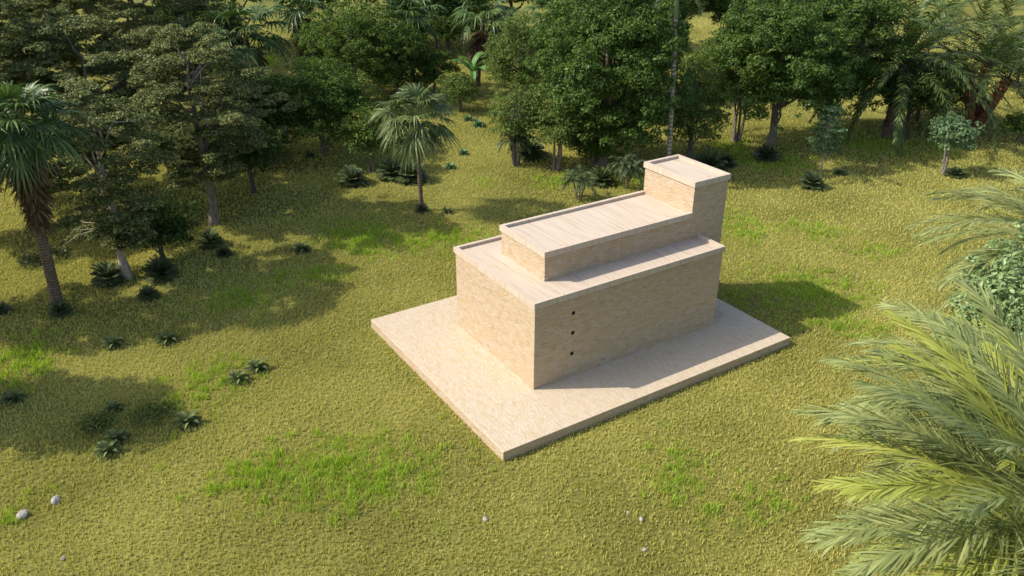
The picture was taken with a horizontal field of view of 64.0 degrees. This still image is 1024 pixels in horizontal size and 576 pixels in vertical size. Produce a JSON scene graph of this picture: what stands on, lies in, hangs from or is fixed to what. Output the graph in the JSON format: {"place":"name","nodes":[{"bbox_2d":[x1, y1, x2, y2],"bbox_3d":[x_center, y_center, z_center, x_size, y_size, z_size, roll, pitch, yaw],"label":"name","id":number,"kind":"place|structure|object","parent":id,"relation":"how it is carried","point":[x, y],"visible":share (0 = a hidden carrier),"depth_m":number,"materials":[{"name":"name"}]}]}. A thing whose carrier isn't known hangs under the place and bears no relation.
{"place":"outdoors","nodes":[
{"label":"outdoors","id":0,"kind":"place"},
{"bbox_2d":[0,55,981,533],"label":"lush grass","id":1,"kind":"structure","parent":0,"point":[382,473],"depth_m":36.06,"materials":[{"name":"green plant"}]},
{"bbox_2d":[0,0,1023,575],"bbox_3d":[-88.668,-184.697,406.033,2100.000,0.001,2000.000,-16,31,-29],"label":"ground","id":2,"kind":"structure","parent":0,"point":[790,552],"depth_m":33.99,"materials":[{"name":"green plant"}]},
{"bbox_2d":[0,301,12,315],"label":"cycad","id":3,"kind":"object","parent":2,"relation":"on","point":[4,307],"visible":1,"depth_m":40.06,"materials":[{"name":"green plant"}]},
{"bbox_2d":[0,389,24,406],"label":"rosette plant","id":4,"kind":"object","parent":2,"relation":"on","point":[9,396],"visible":1,"depth_m":33.30,"materials":[{"name":"green plant"}]},
{"bbox_2d":[0,70,41,192],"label":"layered tree","id":5,"kind":"object","parent":2,"relation":"on","point":[3,76],"visible":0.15,"depth_m":46.07,"materials":[{"name":"green plant"}]},
{"bbox_2d":[16,509,28,519],"bbox_3d":[-16.369,7.588,27.414,0.364,0.280,0.431,7,28,13],"label":"rock","id":6,"kind":"object","parent":2,"relation":"on","point":[22,513],"visible":1,"depth_m":27.31,"materials":[{"name":"white stone"}]},
{"bbox_2d":[0,79,94,306],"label":"fan palm","id":7,"kind":"object","parent":2,"relation":"on","point":[25,164],"visible":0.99,"depth_m":36.30,"materials":[{"name":"green plant"}]},
{"bbox_2d":[0,0,103,145],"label":"layered tree","id":8,"kind":"object","parent":2,"relation":"on","point":[20,23],"visible":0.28,"depth_m":49.16,"materials":[{"name":"green plant"}]},
{"bbox_2d":[0,0,108,130],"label":"layered tree","id":9,"kind":"object","parent":2,"relation":"on","point":[89,7],"visible":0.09,"depth_m":62.37,"materials":[{"name":"green plant"}]},
{"bbox_2d":[51,495,60,504],"bbox_3d":[-15.618,7.280,28.062,0.302,0.284,0.396,-9,28,-18],"label":"rock","id":10,"kind":"object","parent":2,"relation":"on","point":[56,499],"visible":1,"depth_m":27.96,"materials":[{"name":"white stone"}]},
{"bbox_2d":[47,299,72,319],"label":"cycad","id":11,"kind":"object","parent":2,"relation":"on","point":[56,308],"visible":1,"depth_m":39.73,"materials":[{"name":"green plant"}]},
{"bbox_2d":[0,14,167,205],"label":"layered tree","id":12,"kind":"object","parent":2,"relation":"on","point":[105,64],"visible":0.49,"depth_m":48.17,"materials":[{"name":"green plant"}]},
{"bbox_2d":[64,409,128,437],"bbox_3d":[-16.155,5.173,31.841,2.225,0.490,2.027,-16,31,-29],"label":"weed clump","id":13,"kind":"object","parent":2,"relation":"on","point":[91,423],"visible":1,"depth_m":31.81,"materials":[{"name":"green plant"}]},
{"bbox_2d":[17,79,179,279],"bbox_3d":[-20.821,-4.792,40.882,8.404,10.229,7.420,-16,31,-29],"label":"layered tree","id":14,"kind":"object","parent":2,"relation":"on","point":[116,225],"visible":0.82,"depth_m":40.45,"materials":[{"name":"green plant"}]},
{"bbox_2d":[92,440,119,459],"bbox_3d":[-15.043,5.938,30.372,1.056,0.518,1.159,-16,31,-29],"label":"rosette plant","id":15,"kind":"object","parent":2,"relation":"on","point":[102,448],"visible":1,"depth_m":30.33,"materials":[{"name":"green plant"}]},
{"bbox_2d":[89,261,128,289],"bbox_3d":[-21.118,-0.815,42.793,1.940,1.232,2.030,-16,31,-29],"label":"cycad","id":16,"kind":"object","parent":2,"relation":"on","point":[104,272],"visible":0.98,"depth_m":42.67,"materials":[{"name":"green plant"}]},
{"bbox_2d":[100,334,123,350],"bbox_3d":[-18.182,2.425,37.243,1.154,0.567,1.267,-16,31,-29],"label":"rosette plant","id":17,"kind":"object","parent":2,"relation":"on","point":[110,342],"visible":1,"depth_m":37.20,"materials":[{"name":"green plant"}]},
{"bbox_2d":[103,399,124,414],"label":"rosette plant","id":18,"kind":"object","parent":2,"relation":"on","point":[110,405],"visible":1,"depth_m":32.80,"materials":[{"name":"green plant"}]},
{"bbox_2d":[104,428,128,444],"bbox_3d":[-15.013,5.596,31.059,1.016,0.499,1.116,-16,31,-29],"label":"rosette plant","id":19,"kind":"object","parent":2,"relation":"on","point":[114,434],"visible":0.94,"depth_m":31.05,"materials":[{"name":"green plant"}]},
{"bbox_2d":[12,0,229,145],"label":"layered tree","id":20,"kind":"object","parent":2,"relation":"on","point":[146,14],"visible":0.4,"depth_m":56.09,"materials":[{"name":"green plant"}]},
{"bbox_2d":[136,284,159,302],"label":"cycad","id":21,"kind":"object","parent":2,"relation":"on","point":[147,292],"visible":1,"depth_m":41.28,"materials":[{"name":"green plant"}]},
{"bbox_2d":[110,392,190,435],"bbox_3d":[-14.284,4.873,32.430,2.924,0.486,2.837,6,28,11],"label":"weed clump","id":22,"kind":"object","parent":2,"relation":"on","point":[155,410],"visible":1,"depth_m":32.35,"materials":[{"name":"green plant"}]},
{"bbox_2d":[141,254,178,284],"bbox_3d":[-18.622,-1.097,43.364,1.952,1.280,1.933,-16,31,-29],"label":"cycad","id":23,"kind":"object","parent":2,"relation":"on","point":[155,268],"visible":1,"depth_m":43.23,"materials":[{"name":"green plant"}]},
{"bbox_2d":[126,188,201,259],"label":"tree","id":24,"kind":"object","parent":2,"relation":"on","point":[168,226],"visible":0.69,"depth_m":44.33,"materials":[{"name":"green plant"}]},
{"bbox_2d":[154,330,177,346],"bbox_3d":[-15.879,2.260,37.577,1.164,0.572,1.278,-16,31,-29],"label":"rosette plant","id":25,"kind":"object","parent":2,"relation":"on","point":[164,337],"visible":1,"depth_m":37.53,"materials":[{"name":"green plant"}]},
{"bbox_2d":[142,0,207,124],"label":"slim palm","id":26,"kind":"object","parent":2,"relation":"on","point":[202,101],"visible":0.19,"depth_m":62.45,"materials":[{"name":"green plant"}]},
{"bbox_2d":[173,411,200,430],"bbox_3d":[-12.697,5.117,31.963,1.174,0.576,1.289,-16,31,-29],"label":"rosette plant","id":27,"kind":"object","parent":2,"relation":"on","point":[185,420],"visible":1,"depth_m":31.92,"materials":[{"name":"green plant"}]},
{"bbox_2d":[128,0,265,96],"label":"tree","id":28,"kind":"object","parent":2,"relation":"on","point":[201,16],"visible":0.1,"depth_m":74.32,"materials":[{"name":"green plant"}]},
{"bbox_2d":[110,21,290,225],"bbox_3d":[-17.797,-9.045,47.311,10.220,12.092,10.782,-16,31,-29],"label":"layered tree","id":29,"kind":"object","parent":2,"relation":"on","point":[231,120],"visible":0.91,"depth_m":46.02,"materials":[{"name":"green plant"}]},
{"bbox_2d":[195,227,224,250],"bbox_3d":[-17.410,-2.887,47.098,1.712,1.045,1.643,-16,31,-29],"label":"cycad","id":30,"kind":"object","parent":2,"relation":"on","point":[208,239],"visible":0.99,"depth_m":47.04,"materials":[{"name":"green plant"}]},
{"bbox_2d":[215,245,233,258],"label":"cycad","id":31,"kind":"object","parent":2,"relation":"on","point":[223,250],"visible":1,"depth_m":45.91,"materials":[{"name":"green plant"}]},
{"bbox_2d":[212,0,261,37],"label":"dense tree","id":32,"kind":"object","parent":2,"relation":"on","point":[253,1],"visible":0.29,"depth_m":97.69,"materials":[{"name":"green plant"}]},
{"bbox_2d":[228,369,248,385],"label":"rosette plant","id":33,"kind":"object","parent":2,"relation":"on","point":[232,376],"visible":1,"depth_m":34.67,"materials":[{"name":"green plant"}]},
{"bbox_2d":[210,118,286,194],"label":"tree","id":34,"kind":"object","parent":2,"relation":"on","point":[263,156],"visible":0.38,"depth_m":53.14,"materials":[{"name":"green plant"}]},
{"bbox_2d":[204,1,297,84],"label":"fan palm","id":35,"kind":"object","parent":2,"relation":"on","point":[250,53],"visible":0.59,"depth_m":72.91,"materials":[{"name":"green plant"}]},
{"bbox_2d":[245,358,267,374],"bbox_3d":[-11.076,3.350,35.480,1.095,0.538,1.202,-16,31,-29],"label":"rosette plant","id":36,"kind":"object","parent":2,"relation":"on","point":[253,366],"visible":0.98,"depth_m":35.45,"materials":[{"name":"green plant"}]},
{"bbox_2d":[226,74,294,134],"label":"tree","id":37,"kind":"object","parent":2,"relation":"on","point":[263,83],"visible":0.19,"depth_m":60.22,"materials":[{"name":"green plant"}]},
{"bbox_2d":[222,81,308,164],"bbox_3d":[-17.971,-11.828,59.399,6.555,6.132,6.853,-16,31,-29],"label":"tree","id":38,"kind":"object","parent":2,"relation":"on","point":[286,129],"visible":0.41,"depth_m":58.33,"materials":[{"name":"green plant"}]},
{"bbox_2d":[258,0,339,78],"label":"fan palm","id":39,"kind":"object","parent":2,"relation":"on","point":[295,17],"visible":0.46,"depth_m":76.92,"materials":[{"name":"green plant"}]},
{"bbox_2d":[291,241,310,254],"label":"rosette plant","id":40,"kind":"object","parent":2,"relation":"on","point":[298,247],"visible":0.99,"depth_m":46.53,"materials":[{"name":"green plant"}]},
{"bbox_2d":[305,150,315,158],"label":"rosette plant","id":41,"kind":"object","parent":2,"relation":"on","point":[310,154],"visible":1,"depth_m":62.00,"materials":[{"name":"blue plant"}]},
{"bbox_2d":[258,55,384,154],"bbox_3d":[-14.246,-13.626,61.308,9.252,7.579,9.115,17,31,29],"label":"tree","id":42,"kind":"object","parent":2,"relation":"on","point":[345,94],"visible":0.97,"depth_m":59.27,"materials":[{"name":"green plant"}]},
{"bbox_2d":[274,0,374,21],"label":"dense tree","id":43,"kind":"object","parent":2,"relation":"on","point":[327,2],"visible":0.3,"depth_m":93.88,"materials":[{"name":"green plant"}]},
{"bbox_2d":[336,164,368,188],"bbox_3d":[-11.028,-7.798,56.395,2.326,1.448,2.266,-16,31,-29],"label":"cycad","id":44,"kind":"object","parent":2,"relation":"on","point":[353,176],"visible":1,"depth_m":56.36,"materials":[{"name":"green plant"}]},
{"bbox_2d":[292,0,419,88],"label":"tree","id":45,"kind":"object","parent":2,"relation":"on","point":[372,35],"visible":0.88,"depth_m":72.31,"materials":[{"name":"green plant"}]},
{"bbox_2d":[339,105,395,172],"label":"tree","id":46,"kind":"object","parent":2,"relation":"on","point":[371,133],"visible":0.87,"depth_m":57.22,"materials":[{"name":"green plant"}]},
{"bbox_2d":[374,157,403,182],"bbox_3d":[-8.469,-8.332,57.611,2.566,1.426,2.484,-16,31,-29],"label":"cycad","id":47,"kind":"object","parent":2,"relation":"on","point":[388,168],"visible":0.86,"depth_m":57.45,"materials":[{"name":"green plant"}]},
{"bbox_2d":[360,24,436,94],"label":"tree","id":48,"kind":"object","parent":2,"relation":"on","point":[422,38],"visible":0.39,"depth_m":76.37,"materials":[{"name":"green plant"}]},
{"bbox_2d":[369,0,448,88],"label":"fan palm","id":49,"kind":"object","parent":2,"relation":"on","point":[422,27],"visible":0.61,"depth_m":77.62,"materials":[{"name":"green plant"}]},
{"bbox_2d":[394,159,427,185],"bbox_3d":[-7.055,-8.153,56.958,2.503,1.630,2.557,-16,31,-29],"label":"cycad","id":50,"kind":"object","parent":2,"relation":"on","point":[404,176],"visible":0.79,"depth_m":56.86,"materials":[{"name":"green plant"}]},
{"bbox_2d":[369,82,463,208],"bbox_3d":[-5.829,-8.447,50.313,5.536,8.261,5.629,-16,31,-29],"label":"fan palm","id":51,"kind":"object","parent":2,"relation":"on","point":[418,138],"visible":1,"depth_m":48.85,"materials":[{"name":"green plant"}]},
{"bbox_2d":[413,204,428,212],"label":"cycad","id":52,"kind":"object","parent":2,"relation":"on","point":[420,210],"visible":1,"depth_m":52.02,"materials":[{"name":"green plant"}]},
{"bbox_2d":[359,0,494,47],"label":"tree","id":53,"kind":"object","parent":2,"relation":"on","point":[441,29],"visible":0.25,"depth_m":95.32,"materials":[{"name":"green plant"}]},
{"bbox_2d":[409,48,461,93],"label":"tree","id":54,"kind":"object","parent":2,"relation":"on","point":[439,63],"visible":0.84,"depth_m":77.68,"materials":[{"name":"green plant"}]},
{"bbox_2d":[394,0,495,49],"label":"dense tree","id":55,"kind":"object","parent":2,"relation":"on","point":[451,5],"visible":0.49,"depth_m":93.12,"materials":[{"name":"green plant"}]},
{"bbox_2d":[440,205,452,214],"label":"rosette plant","id":56,"kind":"object","parent":2,"relation":"on","point":[446,210],"visible":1,"depth_m":51.88,"materials":[{"name":"green plant"}]},
{"bbox_2d":[444,162,455,169],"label":"rosette plant","id":57,"kind":"object","parent":2,"relation":"on","point":[451,166],"visible":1,"depth_m":59.54,"materials":[{"name":"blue plant"}]},
{"bbox_2d":[435,70,479,112],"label":"tree","id":58,"kind":"object","parent":2,"relation":"on","point":[467,86],"visible":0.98,"depth_m":72.16,"materials":[{"name":"green plant"}]},
{"bbox_2d":[458,148,468,155],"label":"rosette plant","id":59,"kind":"object","parent":2,"relation":"on","point":[462,151],"visible":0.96,"depth_m":62.65,"materials":[{"name":"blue plant"}]},
{"bbox_2d":[462,114,473,121],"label":"rosette plant","id":60,"kind":"object","parent":2,"relation":"on","point":[468,117],"visible":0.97,"depth_m":71.09,"materials":[{"name":"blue plant"}]},
{"bbox_2d":[450,52,489,97],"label":"banana plant","id":61,"kind":"object","parent":2,"relation":"on","point":[471,66],"visible":0.84,"depth_m":77.17,"materials":[{"name":"green plant"}]},
{"bbox_2d":[471,118,485,128],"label":"rosette plant","id":62,"kind":"object","parent":2,"relation":"on","point":[477,123],"visible":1,"depth_m":69.46,"materials":[{"name":"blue plant"}]},
{"bbox_2d":[449,0,521,86],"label":"fan palm","id":63,"kind":"object","parent":2,"relation":"on","point":[480,38],"visible":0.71,"depth_m":78.64,"materials":[{"name":"green plant"}]},
{"bbox_2d":[484,0,527,32],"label":"dense tree","id":64,"kind":"object","parent":2,"relation":"on","point":[510,3],"visible":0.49,"depth_m":107.45,"materials":[{"name":"green plant"}]},
{"bbox_2d":[487,81,545,165],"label":"tree","id":65,"kind":"object","parent":2,"relation":"on","point":[511,120],"visible":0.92,"depth_m":57.77,"materials":[{"name":"green plant"}]},
{"bbox_2d":[481,10,552,118],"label":"tree","id":66,"kind":"object","parent":2,"relation":"on","point":[499,57],"visible":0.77,"depth_m":67.81,"materials":[{"name":"green plant"}]},
{"bbox_2d":[496,129,538,164],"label":"tree","id":67,"kind":"object","parent":2,"relation":"on","point":[520,138],"visible":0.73,"depth_m":59.37,"materials":[{"name":"green plant"}]},
{"bbox_2d":[507,138,548,161],"bbox_3d":[1.166,-10.514,61.977,3.013,1.563,3.222,-16,31,-29],"label":"cycad","id":68,"kind":"object","parent":2,"relation":"on","point":[538,151],"visible":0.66,"depth_m":61.76,"materials":[{"name":"green plant"}]},
{"bbox_2d":[520,0,554,100],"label":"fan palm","id":69,"kind":"object","parent":2,"relation":"on","point":[541,5],"visible":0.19,"depth_m":73.31,"materials":[{"name":"green plant"}]},
{"bbox_2d":[520,89,590,170],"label":"tree","id":70,"kind":"object","parent":2,"relation":"on","point":[562,132],"visible":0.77,"depth_m":57.03,"materials":[{"name":"green plant"}]},
{"bbox_2d":[534,0,620,87],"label":"tree","id":71,"kind":"object","parent":2,"relation":"on","point":[570,8],"visible":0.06,"depth_m":69.24,"materials":[{"name":"green plant"}]},
{"bbox_2d":[559,164,599,200],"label":"young palm","id":72,"kind":"object","parent":2,"relation":"on","point":[586,179],"visible":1,"depth_m":53.24,"materials":[{"name":"green plant"}]},
{"bbox_2d":[371,295,789,460],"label":"stone platform","id":73,"kind":"structure","parent":2,"relation":"on","point":[502,410],"depth_m":34.56,"materials":[{"name":"stone"}]},
{"bbox_2d":[453,154,730,389],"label":"stone building","id":74,"kind":"structure","parent":73,"relation":"on","point":[547,298],"depth_m":35.29,"materials":[{"name":"stone"}]},
{"bbox_2d":[556,105,630,164],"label":"tree","id":75,"kind":"object","parent":2,"relation":"on","point":[592,147],"visible":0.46,"depth_m":58.71,"materials":[{"name":"green plant"}]},
{"bbox_2d":[590,165,614,187],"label":"cycad","id":76,"kind":"object","parent":2,"relation":"on","point":[603,175],"visible":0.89,"depth_m":56.47,"materials":[{"name":"green plant"}]},
{"bbox_2d":[522,0,695,166],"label":"dense tree","id":77,"kind":"object","parent":2,"relation":"on","point":[586,72],"visible":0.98,"depth_m":54.79,"materials":[{"name":"green plant"}]},
{"bbox_2d":[607,152,646,189],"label":"young palm","id":78,"kind":"object","parent":2,"relation":"on","point":[625,163],"visible":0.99,"depth_m":54.84,"materials":[{"name":"green plant"}]},
{"bbox_2d":[626,0,692,71],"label":"dense tree","id":79,"kind":"object","parent":2,"relation":"on","point":[684,7],"visible":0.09,"depth_m":75.19,"materials":[{"name":"green plant"}]},
{"bbox_2d":[638,0,717,156],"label":"slim palm","id":80,"kind":"object","parent":2,"relation":"on","point":[673,68],"visible":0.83,"depth_m":54.52,"materials":[{"name":"grey plant"}]},
{"bbox_2d":[679,0,713,19],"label":"dense tree","id":81,"kind":"object","parent":2,"relation":"on","point":[693,6],"visible":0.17,"depth_m":88.59,"materials":[{"name":"green plant"}]},
{"bbox_2d":[660,58,735,157],"bbox_3d":[13.619,-13.148,60.681,5.483,7.419,5.739,3,27,6],"label":"tree","id":82,"kind":"object","parent":2,"relation":"on","point":[693,114],"visible":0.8,"depth_m":59.72,"materials":[{"name":"green plant"}]},
{"bbox_2d":[691,146,727,170],"bbox_3d":[14.192,-9.138,58.862,2.802,1.858,2.906,-16,31,-29],"label":"cycad","id":83,"kind":"object","parent":2,"relation":"on","point":[711,159],"visible":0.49,"depth_m":58.81,"materials":[{"name":"green plant"}]},
{"bbox_2d":[719,152,738,169],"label":"cycad","id":84,"kind":"object","parent":2,"relation":"on","point":[728,158],"visible":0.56,"depth_m":60.01,"materials":[{"name":"green plant"}]},
{"bbox_2d":[702,0,767,26],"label":"dense tree","id":85,"kind":"object","parent":2,"relation":"on","point":[718,7],"visible":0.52,"depth_m":90.23,"materials":[{"name":"green plant"}]},
{"bbox_2d":[678,15,807,143],"bbox_3d":[17.857,-16.084,63.790,9.095,9.839,9.711,-16,31,-29],"label":"tree","id":86,"kind":"object","parent":2,"relation":"on","point":[714,55],"visible":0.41,"depth_m":61.62,"materials":[{"name":"green plant"}]},
{"bbox_2d":[752,143,782,162],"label":"cycad","id":87,"kind":"object","parent":2,"relation":"on","point":[770,153],"visible":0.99,"depth_m":61.31,"materials":[{"name":"green plant"}]},
{"bbox_2d":[710,0,863,146],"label":"dense tree","id":88,"kind":"object","parent":2,"relation":"on","point":[808,79],"visible":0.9,"depth_m":59.02,"materials":[{"name":"green plant"}]},
{"bbox_2d":[798,169,826,190],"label":"cycad","id":89,"kind":"object","parent":2,"relation":"on","point":[813,179],"visible":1,"depth_m":56.05,"materials":[{"name":"green plant"}]},
{"bbox_2d":[807,105,847,171],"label":"young tree","id":90,"kind":"object","parent":2,"relation":"on","point":[821,135],"visible":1,"depth_m":57.77,"materials":[{"name":"green plant"}]},
{"bbox_2d":[831,169,845,175],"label":"cycad","id":91,"kind":"object","parent":2,"relation":"on","point":[839,172],"visible":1,"depth_m":58.66,"materials":[{"name":"green plant"}]},
{"bbox_2d":[788,0,918,132],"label":"dense tree","id":92,"kind":"object","parent":2,"relation":"on","point":[883,14],"visible":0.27,"depth_m":62.40,"materials":[{"name":"green plant"}]},
{"bbox_2d":[787,273,1023,575],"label":"feather palm","id":93,"kind":"object","parent":2,"relation":"on","point":[926,540],"visible":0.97,"depth_m":15.35,"materials":[{"name":"green plant"}]},
{"bbox_2d":[808,0,1023,157],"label":"feather palm","id":94,"kind":"object","parent":2,"relation":"on","point":[891,122],"visible":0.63,"depth_m":62.24,"materials":[{"name":"green plant"}]},
{"bbox_2d":[810,296,1023,575],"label":"feather palm","id":95,"kind":"object","parent":2,"relation":"on","point":[871,400],"visible":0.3,"depth_m":20.49,"materials":[{"name":"green plant"}]},
{"bbox_2d":[873,63,964,140],"bbox_3d":[31.855,-14.524,64.801,6.380,6.210,6.484,-16,31,-29],"label":"tree","id":96,"kind":"object","parent":2,"relation":"on","point":[915,102],"visible":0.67,"depth_m":63.38,"materials":[{"name":"green plant"}]},
{"bbox_2d":[878,51,963,120],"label":"tree","id":97,"kind":"object","parent":2,"relation":"on","point":[957,90],"visible":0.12,"depth_m":69.01,"materials":[{"name":"green plant"}]},
{"bbox_2d":[905,0,958,52],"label":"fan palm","id":98,"kind":"object","parent":2,"relation":"on","point":[932,5],"visible":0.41,"depth_m":94.37,"materials":[{"name":"green plant"}]},
{"bbox_2d":[874,0,1023,151],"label":"feather palm","id":99,"kind":"object","parent":2,"relation":"on","point":[974,110],"visible":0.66,"depth_m":65.08,"materials":[{"name":"green plant"}]},
{"bbox_2d":[943,167,967,178],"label":"cycad","id":100,"kind":"object","parent":2,"relation":"on","point":[955,172],"visible":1,"depth_m":58.34,"materials":[{"name":"green plant"}]},
{"bbox_2d":[927,111,985,174],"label":"young tree","id":101,"kind":"object","parent":2,"relation":"on","point":[954,129],"visible":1,"depth_m":57.07,"materials":[{"name":"green plant"}]},
{"bbox_2d":[903,165,1023,331],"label":"feather palm","id":102,"kind":"object","parent":2,"relation":"on","point":[991,252],"visible":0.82,"depth_m":29.64,"materials":[{"name":"green plant"}]},
{"bbox_2d":[927,219,1023,483],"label":"tree","id":103,"kind":"object","parent":2,"relation":"on","point":[1011,294],"visible":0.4,"depth_m":25.39,"materials":[{"name":"green plant"}]},
{"bbox_2d":[968,0,1023,78],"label":"tree","id":104,"kind":"object","parent":2,"relation":"on","point":[1015,18],"visible":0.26,"depth_m":77.58,"materials":[{"name":"green plant"}]},
{"bbox_2d":[981,30,1023,88],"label":"tree","id":105,"kind":"object","parent":2,"relation":"on","point":[1020,41],"visible":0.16,"depth_m":80.60,"materials":[{"name":"green plant"}]},
{"bbox_2d":[999,110,1023,142],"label":"tree","id":106,"kind":"object","parent":2,"relation":"on","point":[1015,122],"visible":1,"depth_m":64.78,"materials":[{"name":"green plant"}]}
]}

